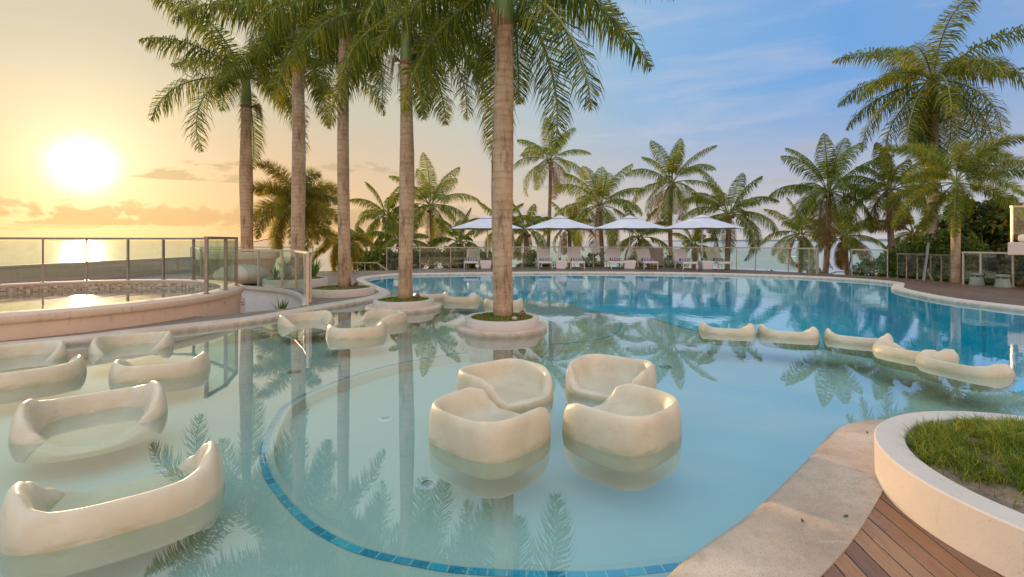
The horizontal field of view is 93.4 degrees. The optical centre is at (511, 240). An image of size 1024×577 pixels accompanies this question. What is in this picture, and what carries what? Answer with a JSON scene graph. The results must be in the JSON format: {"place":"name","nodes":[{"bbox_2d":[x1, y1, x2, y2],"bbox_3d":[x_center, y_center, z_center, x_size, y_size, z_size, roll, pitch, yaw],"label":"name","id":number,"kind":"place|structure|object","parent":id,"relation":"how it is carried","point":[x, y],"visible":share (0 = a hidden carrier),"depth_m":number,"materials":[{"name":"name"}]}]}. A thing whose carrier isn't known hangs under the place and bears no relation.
{"place":"outdoors","nodes":[
{"label":"outdoors","id":0,"kind":"place"},
{"bbox_2d":[0,342,692,576],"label":"shelf floor","id":1,"kind":"structure","parent":0,"point":[230,408],"depth_m":3.75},
{"bbox_2d":[365,296,440,313],"bbox_3d":[-2.390,1.669,10.660,1.640,0.893,1.640,0,0,0],"label":"round planter","id":2,"kind":"object","parent":1,"relation":"on","point":[422,304],"visible":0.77,"depth_m":10.19,"materials":[{"name":"concrete"}]},
{"bbox_2d":[279,0,536,298],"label":"royal palm","id":3,"kind":"object","parent":2,"relation":"in","point":[406,189],"visible":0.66,"depth_m":10.56,"materials":[{"name":"green plant"}]},
{"bbox_2d":[274,343,608,456],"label":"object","id":4,"kind":"object","parent":1,"relation":"attached to","point":[299,406],"visible":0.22,"depth_m":6.74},
{"bbox_2d":[259,342,683,576],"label":"tile line","id":5,"kind":"object","parent":1,"relation":"on","point":[295,511],"visible":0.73,"depth_m":2.73,"materials":[{"name":"tile"}]},
{"bbox_2d":[457,311,546,362],"bbox_3d":[-0.170,1.667,8.200,1.530,0.896,1.530,0,0,0],"label":"round planter","id":6,"kind":"object","parent":1,"relation":"on","point":[487,324],"visible":0.63,"depth_m":7.63,"materials":[{"name":"concrete"}]},
{"bbox_2d":[355,0,673,316],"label":"royal palm","id":7,"kind":"object","parent":6,"relation":"in","point":[504,16],"visible":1,"depth_m":8.23,"materials":[{"name":"green plant"}]},
{"bbox_2d":[0,241,921,274],"bbox_3d":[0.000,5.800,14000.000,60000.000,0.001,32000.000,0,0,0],"label":"sea","id":8,"kind":"structure","parent":0,"point":[19,252],"depth_m":239.20,"materials":[{"name":"liquid"}]},
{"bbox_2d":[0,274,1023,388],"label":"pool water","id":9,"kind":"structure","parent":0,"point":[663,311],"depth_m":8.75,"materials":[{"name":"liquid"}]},
{"bbox_2d":[0,340,67,360],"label":"floating loveseat","id":10,"kind":"object","parent":9,"relation":"on","point":[55,349],"visible":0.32,"depth_m":6.27,"materials":[{"name":"plastic"}]},
{"bbox_2d":[0,355,86,403],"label":"floating loveseat","id":11,"kind":"object","parent":9,"relation":"on","point":[15,386],"visible":1,"depth_m":5.07,"materials":[{"name":"plastic"}]},
{"bbox_2d":[8,381,167,463],"bbox_3d":[-3.460,1.467,4.000,0.990,0.395,0.874,0,0,-40],"label":"floating loveseat","id":12,"kind":"object","parent":9,"relation":"on","point":[71,428],"visible":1,"depth_m":3.99,"materials":[{"name":"plastic"}]},
{"bbox_2d":[0,441,224,576],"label":"floating loveseat","id":13,"kind":"object","parent":9,"relation":"on","point":[49,532],"visible":1,"depth_m":2.50,"materials":[{"name":"plastic"}]},
{"bbox_2d":[88,331,173,354],"bbox_3d":[-5.280,1.485,6.720,0.943,0.345,0.832,0,0,-26],"label":"floating loveseat","id":14,"kind":"object","parent":9,"relation":"on","point":[99,345],"visible":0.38,"depth_m":6.85,"materials":[{"name":"plastic"}]},
{"bbox_2d":[108,352,210,391],"bbox_3d":[-4.020,1.485,5.550,0.943,0.345,0.832,0,0,-27],"label":"floating loveseat","id":15,"kind":"object","parent":9,"relation":"on","point":[186,374],"visible":0.94,"depth_m":5.24,"materials":[{"name":"plastic"}]},
{"bbox_2d":[277,310,333,327],"bbox_3d":[-3.720,1.485,8.750,0.943,0.345,0.832,0,0,-42],"label":"floating loveseat","id":16,"kind":"object","parent":9,"relation":"on","point":[288,320],"visible":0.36,"depth_m":8.93,"materials":[{"name":"plastic"}]},
{"bbox_2d":[326,321,386,348],"bbox_3d":[-2.500,1.485,7.780,0.943,0.345,0.832,0,0,-22],"label":"floating loveseat","id":17,"kind":"object","parent":9,"relation":"on","point":[378,330],"visible":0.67,"depth_m":7.42,"materials":[{"name":"plastic"}]},
{"bbox_2d":[361,308,407,324],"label":"floating loveseat","id":18,"kind":"object","parent":9,"relation":"on","point":[389,317],"visible":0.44,"depth_m":9.09,"materials":[{"name":"plastic"}]},
{"bbox_2d":[413,291,448,299],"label":"floating loveseat","id":19,"kind":"object","parent":9,"relation":"on","point":[437,296],"visible":0.31,"depth_m":12.26,"materials":[{"name":"plastic"}]},
{"bbox_2d":[443,294,480,302],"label":"floating loveseat","id":20,"kind":"object","parent":9,"relation":"on","point":[470,299],"visible":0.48,"depth_m":11.68,"materials":[{"name":"plastic"}]},
{"bbox_2d":[429,387,550,479],"bbox_3d":[-0.170,1.437,3.720,0.831,0.410,0.804,0,0,42],"label":"floating armchair","id":21,"kind":"object","parent":9,"relation":"on","point":[474,432],"visible":1,"depth_m":3.41,"materials":[{"name":"plastic"}]},
{"bbox_2d":[483,297,523,306],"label":"floating loveseat","id":22,"kind":"object","parent":9,"relation":"on","point":[516,303],"visible":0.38,"depth_m":10.99,"materials":[{"name":"plastic"}]},
{"bbox_2d":[456,358,552,413],"bbox_3d":[-0.070,1.437,4.660,0.831,0.410,0.804,0,0,-38],"label":"floating armchair","id":23,"kind":"object","parent":9,"relation":"on","point":[520,386],"visible":0.77,"depth_m":4.69,"materials":[{"name":"plastic"}]},
{"bbox_2d":[565,354,655,406],"bbox_3d":[1.000,1.437,4.880,0.831,0.410,0.804,0,0,32],"label":"floating armchair","id":24,"kind":"object","parent":9,"relation":"on","point":[592,380],"visible":0.74,"depth_m":4.96,"materials":[{"name":"plastic"}]},
{"bbox_2d":[562,383,681,472],"bbox_3d":[0.865,1.437,3.820,0.831,0.410,0.804,0,0,-44],"label":"floating armchair","id":25,"kind":"object","parent":9,"relation":"on","point":[631,428],"visible":1,"depth_m":3.52,"materials":[{"name":"plastic"}]},
{"bbox_2d":[699,321,755,335],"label":"floating loveseat","id":26,"kind":"object","parent":9,"relation":"on","point":[749,329],"visible":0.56,"depth_m":7.73,"materials":[{"name":"plastic"}]},
{"bbox_2d":[757,324,819,338],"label":"floating loveseat","id":27,"kind":"object","parent":9,"relation":"on","point":[810,333],"visible":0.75,"depth_m":7.47,"materials":[{"name":"plastic"}]},
{"bbox_2d":[824,328,893,345],"bbox_3d":[5.240,1.524,7.320,0.869,0.333,0.776,0,0,34],"label":"floating loveseat","id":28,"kind":"object","parent":9,"relation":"on","point":[829,334],"visible":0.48,"depth_m":7.08,"materials":[{"name":"plastic"}]},
{"bbox_2d":[872,338,959,372],"bbox_3d":[5.360,1.524,6.420,0.776,0.333,0.869,0,0,-24],"label":"floating loveseat","id":29,"kind":"object","parent":9,"relation":"on","point":[885,346],"visible":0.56,"depth_m":6.23,"materials":[{"name":"plastic"}]},
{"bbox_2d":[915,349,1014,391],"bbox_3d":[5.360,1.523,5.720,0.753,0.323,0.843,0,0,-16],"label":"floating loveseat","id":30,"kind":"object","parent":9,"relation":"on","point":[925,358],"visible":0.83,"depth_m":5.40,"materials":[{"name":"plastic"}]},
{"bbox_2d":[0,267,1023,576],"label":"deck","id":31,"kind":"structure","parent":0,"point":[890,539],"depth_m":2.44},
{"bbox_2d":[0,256,199,283],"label":"terrace wall","id":32,"kind":"structure","parent":31,"relation":"on","point":[64,271],"depth_m":17.25,"materials":[{"name":"concrete"}]},
{"bbox_2d":[0,279,244,340],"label":"round pool","id":33,"kind":"structure","parent":31,"relation":"in","point":[35,309],"depth_m":9.26,"materials":[{"name":"stone"}]},
{"bbox_2d":[0,236,238,293],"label":"glass railing","id":34,"kind":"object","parent":33,"relation":"on","point":[206,239],"visible":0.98,"depth_m":12.12,"materials":[{"name":"metal"}]},
{"bbox_2d":[196,251,277,279],"bbox_3d":[-10.550,0.915,18.600,2.740,1.000,2.740,0,0,0],"label":"tapered planter","id":35,"kind":"object","parent":31,"relation":"on","point":[267,259],"visible":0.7,"depth_m":17.57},
{"bbox_2d":[137,0,337,251],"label":"royal palm","id":36,"kind":"object","parent":35,"relation":"in","point":[247,146],"visible":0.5,"depth_m":18.02,"materials":[{"name":"green plant"}]},
{"bbox_2d":[213,264,267,284],"bbox_3d":[-8.750,1.090,15.600,1.560,0.650,1.560,0,0,0],"label":"garden pod","id":37,"kind":"object","parent":31,"relation":"on","point":[247,274],"visible":0.67,"depth_m":15.09,"materials":[{"name":"plastic"}]},
{"bbox_2d":[195,248,312,306],"bbox_3d":[-7.838,0.837,14.580,1.034,1.156,10.822,0,0,-44],"label":"glass railing","id":38,"kind":"object","parent":31,"relation":"on","point":[307,275],"visible":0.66,"depth_m":13.22,"materials":[{"name":"metal"}]},
{"bbox_2d":[244,285,305,306],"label":"pit kerb","id":39,"kind":"structure","parent":31,"relation":"on","point":[300,297],"depth_m":13.72,"materials":[{"name":"stone"}]},
{"bbox_2d":[249,157,337,257],"bbox_3d":[-8.933,0.410,19.948,4.058,7.380,4.000,0,0,-32],"label":"foxtail palm","id":40,"kind":"object","parent":31,"relation":"on","point":[280,210],"visible":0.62,"depth_m":19.61,"materials":[{"name":"green plant"}]},
{"bbox_2d":[262,276,327,287],"bbox_3d":[-6.850,1.266,15.300,1.910,0.299,1.910,0,0,0],"label":"round planter","id":41,"kind":"object","parent":31,"relation":"on","point":[289,282],"visible":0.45,"depth_m":14.54,"materials":[{"name":"concrete"}]},
{"bbox_2d":[276,255,291,277],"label":"yucca","id":42,"kind":"object","parent":41,"relation":"on","point":[286,270],"visible":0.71,"depth_m":15.02,"materials":[{"name":"green plant"}]},
{"bbox_2d":[171,0,397,277],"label":"royal palm","id":43,"kind":"object","parent":41,"relation":"in","point":[298,185],"visible":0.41,"depth_m":15.17,"materials":[{"name":"green plant"}]},
{"bbox_2d":[312,257,320,278],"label":"yucca","id":44,"kind":"object","parent":41,"relation":"on","point":[315,268],"visible":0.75,"depth_m":15.15,"materials":[{"name":"green plant"}]},
{"bbox_2d":[312,284,374,297],"bbox_3d":[-4.520,1.291,12.800,1.690,0.248,1.690,0,0,0],"label":"round planter","id":45,"kind":"object","parent":31,"relation":"on","point":[331,291],"visible":0.86,"depth_m":12.21,"materials":[{"name":"concrete"}]},
{"bbox_2d":[234,0,427,286],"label":"royal palm","id":46,"kind":"object","parent":45,"relation":"in","point":[344,250],"visible":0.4,"depth_m":12.68,"materials":[{"name":"green plant"}]},
{"bbox_2d":[312,227,374,270],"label":"foxtail palm","id":47,"kind":"object","parent":31,"relation":"on","point":[356,249],"visible":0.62,"depth_m":22.18,"materials":[{"name":"green plant"}]},
{"bbox_2d":[464,249,481,268],"bbox_3d":[-2.040,0.912,24.975,0.876,1.002,1.950,0,0,0],"label":"sun lounger","id":48,"kind":"object","parent":31,"relation":"on","point":[474,253],"visible":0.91,"depth_m":25.32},
{"bbox_2d":[450,214,521,259],"bbox_3d":[-1.244,0.015,24.750,3.607,2.800,3.607,0,0,3],"label":"umbrella","id":49,"kind":"object","parent":31,"relation":"on","point":[484,223],"visible":0.72,"depth_m":24.04,"materials":[{"name":"fabric"}]},
{"bbox_2d":[0,271,1023,576],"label":"pool coping","id":50,"kind":"object","parent":31,"relation":"on","point":[826,485],"visible":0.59,"depth_m":2.61,"materials":[{"name":"stone"}]},
{"bbox_2d":[535,249,552,268],"bbox_3d":[1.660,0.912,24.975,0.876,1.002,1.950,0,0,0],"label":"sun lounger","id":51,"kind":"object","parent":31,"relation":"on","point":[543,253],"visible":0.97,"depth_m":25.32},
{"bbox_2d":[554,260,566,268],"bbox_3d":[2.450,1.197,24.300,0.586,0.432,0.586,0,0,0],"label":"side table","id":52,"kind":"object","parent":31,"relation":"on","point":[560,264],"visible":0.98,"depth_m":24.04,"materials":[{"name":"white paint"}]},
{"bbox_2d":[525,214,596,259],"bbox_3d":[2.467,0.015,24.750,3.607,2.800,3.607,0,0,1],"label":"umbrella","id":53,"kind":"object","parent":31,"relation":"on","point":[560,222],"visible":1,"depth_m":24.00,"materials":[{"name":"fabric"}]},
{"bbox_2d":[566,247,584,268],"bbox_3d":[3.270,0.867,24.975,0.876,1.093,1.950,0,0,0],"label":"sun lounger","id":54,"kind":"object","parent":31,"relation":"on","point":[573,252],"visible":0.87,"depth_m":25.36,"materials":[{"name":"fabric"}]},
{"bbox_2d":[386,246,817,273],"bbox_3d":[3.829,0.862,23.957,19.208,1.106,4.595,0,0,6],"label":"glass railing","id":55,"kind":"object","parent":31,"relation":"on","point":[656,253],"visible":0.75,"depth_m":25.41,"materials":[{"name":"glass"}]},
{"bbox_2d":[603,249,625,268],"bbox_3d":[5.290,0.912,24.975,0.876,1.002,1.950,0,0,0],"label":"sun lounger","id":56,"kind":"object","parent":31,"relation":"on","point":[612,253],"visible":0.91,"depth_m":25.32,"materials":[{"name":"fabric"}]},
{"bbox_2d":[622,260,635,268],"bbox_3d":[5.900,1.197,24.300,0.586,0.432,0.586,0,0,0],"label":"side table","id":57,"kind":"object","parent":31,"relation":"on","point":[630,264],"visible":0.94,"depth_m":24.04,"materials":[{"name":"white paint"}]},
{"bbox_2d":[596,214,667,259],"bbox_3d":[6.035,0.015,24.750,3.607,2.800,3.607,0,0,-1],"label":"umbrella","id":58,"kind":"object","parent":31,"relation":"on","point":[629,222],"visible":0.99,"depth_m":24.05,"materials":[{"name":"fabric"}]},
{"bbox_2d":[635,249,658,268],"bbox_3d":[6.920,0.912,24.975,0.876,1.002,1.950,0,0,0],"label":"sun lounger","id":59,"kind":"object","parent":31,"relation":"on","point":[642,253],"visible":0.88,"depth_m":25.32,"materials":[{"name":"fabric"}]},
{"bbox_2d":[670,249,697,269],"bbox_3d":[8.680,0.912,24.425,0.876,1.002,1.950,0,0,0],"label":"sun lounger","id":60,"kind":"object","parent":31,"relation":"on","point":[679,253],"visible":0.89,"depth_m":24.78,"materials":[{"name":"fabric"}]},
{"bbox_2d":[667,215,742,260],"bbox_3d":[9.528,0.015,24.200,3.607,2.800,3.607,0,0,-3],"label":"umbrella","id":61,"kind":"object","parent":31,"relation":"on","point":[701,222],"visible":0.97,"depth_m":23.52,"materials":[{"name":"fabric"}]},
{"bbox_2d":[698,261,713,269],"bbox_3d":[9.550,1.197,23.750,0.586,0.432,0.586,0,0,0],"label":"tub table","id":62,"kind":"object","parent":31,"relation":"on","point":[705,265],"visible":1,"depth_m":23.49,"materials":[{"name":"white paint"}]},
{"bbox_2d":[704,248,732,269],"bbox_3d":[10.380,0.867,24.425,0.876,1.093,1.950,0,0,0],"label":"sun lounger","id":63,"kind":"object","parent":31,"relation":"on","point":[711,253],"visible":0.66,"depth_m":24.75,"materials":[{"name":"fabric"}]},
{"bbox_2d":[851,249,888,276],"bbox_3d":[14.381,0.877,19.426,0.109,1.076,1.373,0,0,-30],"label":"glass railing","id":64,"kind":"object","parent":31,"relation":"on","point":[887,250],"visible":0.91,"depth_m":19.46,"materials":[{"name":"metal"}]},
{"bbox_2d":[896,253,950,282],"bbox_3d":[14.886,0.942,17.419,0.273,0.946,2.223,0,0,-3],"label":"glass railing","id":65,"kind":"object","parent":31,"relation":"on","point":[940,255],"visible":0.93,"depth_m":17.25,"materials":[{"name":"metal"}]},
{"bbox_2d":[922,242,934,280],"bbox_3d":[14.888,0.740,17.281,0.314,1.361,0.909,0,0,36],"label":"ladder","id":66,"kind":"object","parent":31,"relation":"on","point":[926,261],"visible":0.98,"depth_m":17.19,"materials":[{"name":"metal"}]},
{"bbox_2d":[874,411,1023,576],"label":"round planter","id":67,"kind":"object","parent":31,"relation":"on","point":[954,479],"visible":1,"depth_m":2.45,"materials":[{"name":"concrete"}]},
{"bbox_2d":[877,132,1023,283],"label":"foxtail palm","id":68,"kind":"object","parent":31,"relation":"on","point":[975,162],"visible":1,"depth_m":15.83,"materials":[{"name":"green plant"}]},
{"bbox_2d":[969,273,984,285],"bbox_3d":[14.867,1.221,15.439,0.380,0.388,0.380,0,0,0],"label":"stone pedestal","id":69,"kind":"object","parent":31,"relation":"on","point":[975,280],"visible":0.99,"depth_m":15.32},
{"bbox_2d":[962,251,1013,286],"bbox_3d":[15.245,0.882,14.941,0.196,1.066,2.037,0,0,-29],"label":"glass railing","id":70,"kind":"object","parent":31,"relation":"on","point":[980,261],"visible":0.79,"depth_m":15.38,"materials":[{"name":"metal"}]},
{"bbox_2d":[0,0,1023,240],"label":"sky","id":71,"kind":"structure","parent":0,"point":[81,155],"materials":[{"name":"blue"}]},
{"bbox_2d":[275,344,1023,564],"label":"basin floor","id":72,"kind":"structure","parent":0,"point":[758,430],"depth_m":4.14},
{"bbox_2d":[416,478,438,489],"bbox_3d":[-0.666,1.911,3.796,0.180,0.012,0.180,0,0,0],"label":"floor fitting","id":73,"kind":"object","parent":72,"relation":"on","point":[427,485],"visible":1,"depth_m":3.78,"materials":[{"name":"white paint"}]},
{"bbox_2d":[994,274,1011,287],"bbox_3d":[14.977,1.221,14.728,0.380,0.388,0.380,0,0,0],"label":"stone pedestal","id":74,"kind":"object","parent":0,"point":[1001,282],"visible":0.99,"depth_m":14.62,"materials":[{"name":"stone"}]},
{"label":"ground","id":75,"kind":"structure","parent":0,"visible":0},
{"bbox_2d":[351,226,395,270],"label":"coconut palm","id":76,"kind":"object","parent":75,"relation":"on","point":[362,232],"visible":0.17,"depth_m":29.70,"materials":[{"name":"green plant"}]},
{"bbox_2d":[352,246,398,270],"bbox_3d":[-7.317,2.396,26.037,2.789,4.226,1.998,0,0,0],"label":"shrub","id":77,"kind":"object","parent":75,"relation":"on","point":[376,255],"visible":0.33,"depth_m":25.81,"materials":[{"name":"green plant"}]},
{"bbox_2d":[350,181,419,246],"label":"coconut palm","id":78,"kind":"object","parent":75,"relation":"on","point":[389,205],"visible":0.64,"depth_m":29.60,"materials":[{"name":"green plant"}]},
{"bbox_2d":[364,210,433,266],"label":"coconut palm","id":79,"kind":"object","parent":75,"relation":"on","point":[394,227],"visible":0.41,"depth_m":26.89,"materials":[{"name":"green plant"}]},
{"bbox_2d":[379,244,478,270],"bbox_3d":[-4.989,2.328,28.998,6.578,4.380,2.632,0,0,0],"label":"shrub","id":80,"kind":"object","parent":75,"relation":"on","point":[429,258],"visible":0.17,"depth_m":28.45,"materials":[{"name":"green plant"}]},
{"bbox_2d":[389,152,479,268],"bbox_3d":[-5.186,-0.432,31.811,6.008,10.270,5.880,0,0,0],"label":"coconut palm","id":81,"kind":"object","parent":75,"relation":"on","point":[426,193],"visible":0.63,"depth_m":31.56,"materials":[{"name":"green plant"}]},
{"bbox_2d":[427,208,485,267],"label":"coconut palm","id":82,"kind":"object","parent":75,"relation":"on","point":[456,256],"visible":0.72,"depth_m":27.67,"materials":[{"name":"green plant"}]},
{"bbox_2d":[446,248,492,267],"bbox_3d":[-2.116,2.391,29.011,4.196,4.240,2.237,0,0,0],"label":"shrub","id":83,"kind":"object","parent":75,"relation":"on","point":[490,255],"visible":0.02,"depth_m":28.60,"materials":[{"name":"green plant"}]},
{"bbox_2d":[470,201,527,258],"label":"coconut palm","id":84,"kind":"object","parent":75,"relation":"on","point":[489,211],"visible":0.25,"depth_m":33.01,"materials":[{"name":"green plant"}]},
{"bbox_2d":[512,203,552,265],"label":"coconut palm","id":85,"kind":"object","parent":75,"relation":"on","point":[525,235],"visible":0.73,"depth_m":30.66,"materials":[{"name":"green plant"}]},
{"bbox_2d":[515,249,554,266],"bbox_3d":[1.335,2.467,27.984,2.364,4.077,1.716,0,0,0],"label":"shrub","id":86,"kind":"object","parent":75,"relation":"on","point":[529,260],"visible":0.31,"depth_m":27.74,"materials":[{"name":"green plant"}]},
{"bbox_2d":[513,118,590,248],"bbox_3d":[3.158,-2.342,37.971,6.358,14.099,5.825,0,0,-33],"label":"coconut palm","id":87,"kind":"object","parent":75,"relation":"on","point":[552,152],"visible":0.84,"depth_m":37.87,"materials":[{"name":"green plant"}]},
{"bbox_2d":[542,202,593,266],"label":"coconut palm","id":88,"kind":"object","parent":75,"relation":"on","point":[568,234],"visible":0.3,"depth_m":35.91,"materials":[{"name":"green plant"}]},
{"bbox_2d":[579,253,603,266],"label":"shrub","id":89,"kind":"object","parent":75,"relation":"on","point":[589,259],"visible":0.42,"depth_m":27.66,"materials":[{"name":"green plant"}]},
{"bbox_2d":[553,164,646,262],"bbox_3d":[5.692,-0.152,31.030,6.282,9.717,6.300,0,0,0],"label":"coconut palm","id":90,"kind":"object","parent":75,"relation":"on","point":[594,192],"visible":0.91,"depth_m":30.61,"materials":[{"name":"green plant"}]},
{"bbox_2d":[617,205,672,266],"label":"coconut palm","id":91,"kind":"object","parent":75,"relation":"on","point":[642,241],"visible":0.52,"depth_m":32.55,"materials":[{"name":"green plant"}]},
{"bbox_2d":[616,253,684,267],"bbox_3d":[8.730,2.585,30.039,4.526,3.859,1.988,0,0,0],"label":"shrub","id":92,"kind":"object","parent":75,"relation":"on","point":[667,260],"visible":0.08,"depth_m":29.76,"materials":[{"name":"green plant"}]},
{"bbox_2d":[625,138,723,262],"bbox_3d":[11.046,-1.178,33.078,6.227,11.768,6.021,0,0,33],"label":"coconut palm","id":93,"kind":"object","parent":75,"relation":"on","point":[665,210],"visible":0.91,"depth_m":32.43,"materials":[{"name":"green plant"}]},
{"bbox_2d":[672,230,716,267],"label":"coconut palm","id":94,"kind":"object","parent":75,"relation":"on","point":[694,252],"visible":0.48,"depth_m":33.87,"materials":[{"name":"green plant"}]},
{"bbox_2d":[681,168,779,268],"bbox_3d":[12.197,0.273,27.176,5.131,8.864,4.593,0,0,28],"label":"coconut palm","id":95,"kind":"object","parent":75,"relation":"on","point":[726,216],"visible":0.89,"depth_m":26.80,"materials":[{"name":"green plant"}]},
{"bbox_2d":[761,198,837,272],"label":"coconut palm","id":96,"kind":"object","parent":75,"relation":"on","point":[801,239],"visible":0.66,"depth_m":33.00,"materials":[{"name":"green plant"}]},
{"bbox_2d":[769,133,893,273],"bbox_3d":[17.234,-0.398,25.920,5.486,10.208,5.910,0,0,0],"label":"coconut palm","id":97,"kind":"object","parent":75,"relation":"on","point":[831,171],"visible":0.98,"depth_m":25.42,"materials":[{"name":"green plant"}]},
{"bbox_2d":[806,210,887,274],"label":"coconut palm","id":98,"kind":"object","parent":75,"relation":"on","point":[842,255],"visible":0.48,"depth_m":29.62,"materials":[{"name":"green plant"}]},
{"bbox_2d":[861,254,884,275],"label":"shrub","id":99,"kind":"object","parent":75,"relation":"on","point":[876,260],"visible":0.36,"depth_m":22.38,"materials":[{"name":"green plant"}]},
{"bbox_2d":[844,260,912,276],"bbox_3d":[16.056,2.675,20.997,3.436,3.666,1.546,0,0,0],"label":"shrub","id":100,"kind":"object","parent":75,"relation":"on","point":[864,271],"visible":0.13,"depth_m":20.91,"materials":[{"name":"green plant"}]},
{"bbox_2d":[838,142,951,261],"bbox_3d":[18.924,-0.065,24.112,4.516,9.550,4.613,0,0,38],"label":"coconut palm","id":101,"kind":"object","parent":75,"relation":"on","point":[887,175],"visible":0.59,"depth_m":23.91,"materials":[{"name":"green plant"}]},
{"bbox_2d":[870,195,949,267],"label":"coconut palm","id":102,"kind":"object","parent":75,"relation":"on","point":[910,235],"visible":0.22,"depth_m":24.87,"materials":[{"name":"green plant"}]},
{"bbox_2d":[875,241,974,279],"bbox_3d":[16.439,2.242,19.186,3.882,4.535,1.952,0,0,0],"label":"shrub","id":103,"kind":"object","parent":75,"relation":"on","point":[911,248],"visible":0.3,"depth_m":19.18,"materials":[{"name":"green plant"}]},
{"bbox_2d":[831,0,1023,242],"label":"royal palm","id":104,"kind":"object","parent":75,"relation":"on","point":[925,120],"visible":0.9,"depth_m":19.33,"materials":[{"name":"green plant"}]},
{"bbox_2d":[912,228,999,284],"bbox_3d":[16.414,2.001,18.007,2.522,5.009,1.953,0,0,0],"label":"shrub","id":105,"kind":"object","parent":75,"relation":"on","point":[943,244],"visible":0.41,"depth_m":17.68,"materials":[{"name":"green plant"}]},
{"bbox_2d":[935,195,1023,286],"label":"ivy tree","id":106,"kind":"object","parent":75,"relation":"on","point":[992,222],"visible":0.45,"depth_m":18.47,"materials":[{"name":"green plant"}]},
{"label":"deck edge","id":107,"kind":"structure","parent":75,"relation":"on","visible":0},
{"bbox_2d":[1008,234,1023,254],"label":"balcony","id":108,"kind":"structure","parent":107,"relation":"attached to","point":[1015,248],"depth_m":13.60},
{"bbox_2d":[1010,206,1023,241],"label":"glass railing","id":109,"kind":"object","parent":108,"relation":"on","point":[1012,223],"visible":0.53,"depth_m":14.00,"materials":[{"name":"metal"}]},
{"label":"pit floor","id":110,"kind":"structure","parent":0,"visible":0},
{"bbox_2d":[241,289,305,311],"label":"pit wall","id":111,"kind":"structure","parent":110,"relation":"on","point":[259,300],"depth_m":14.41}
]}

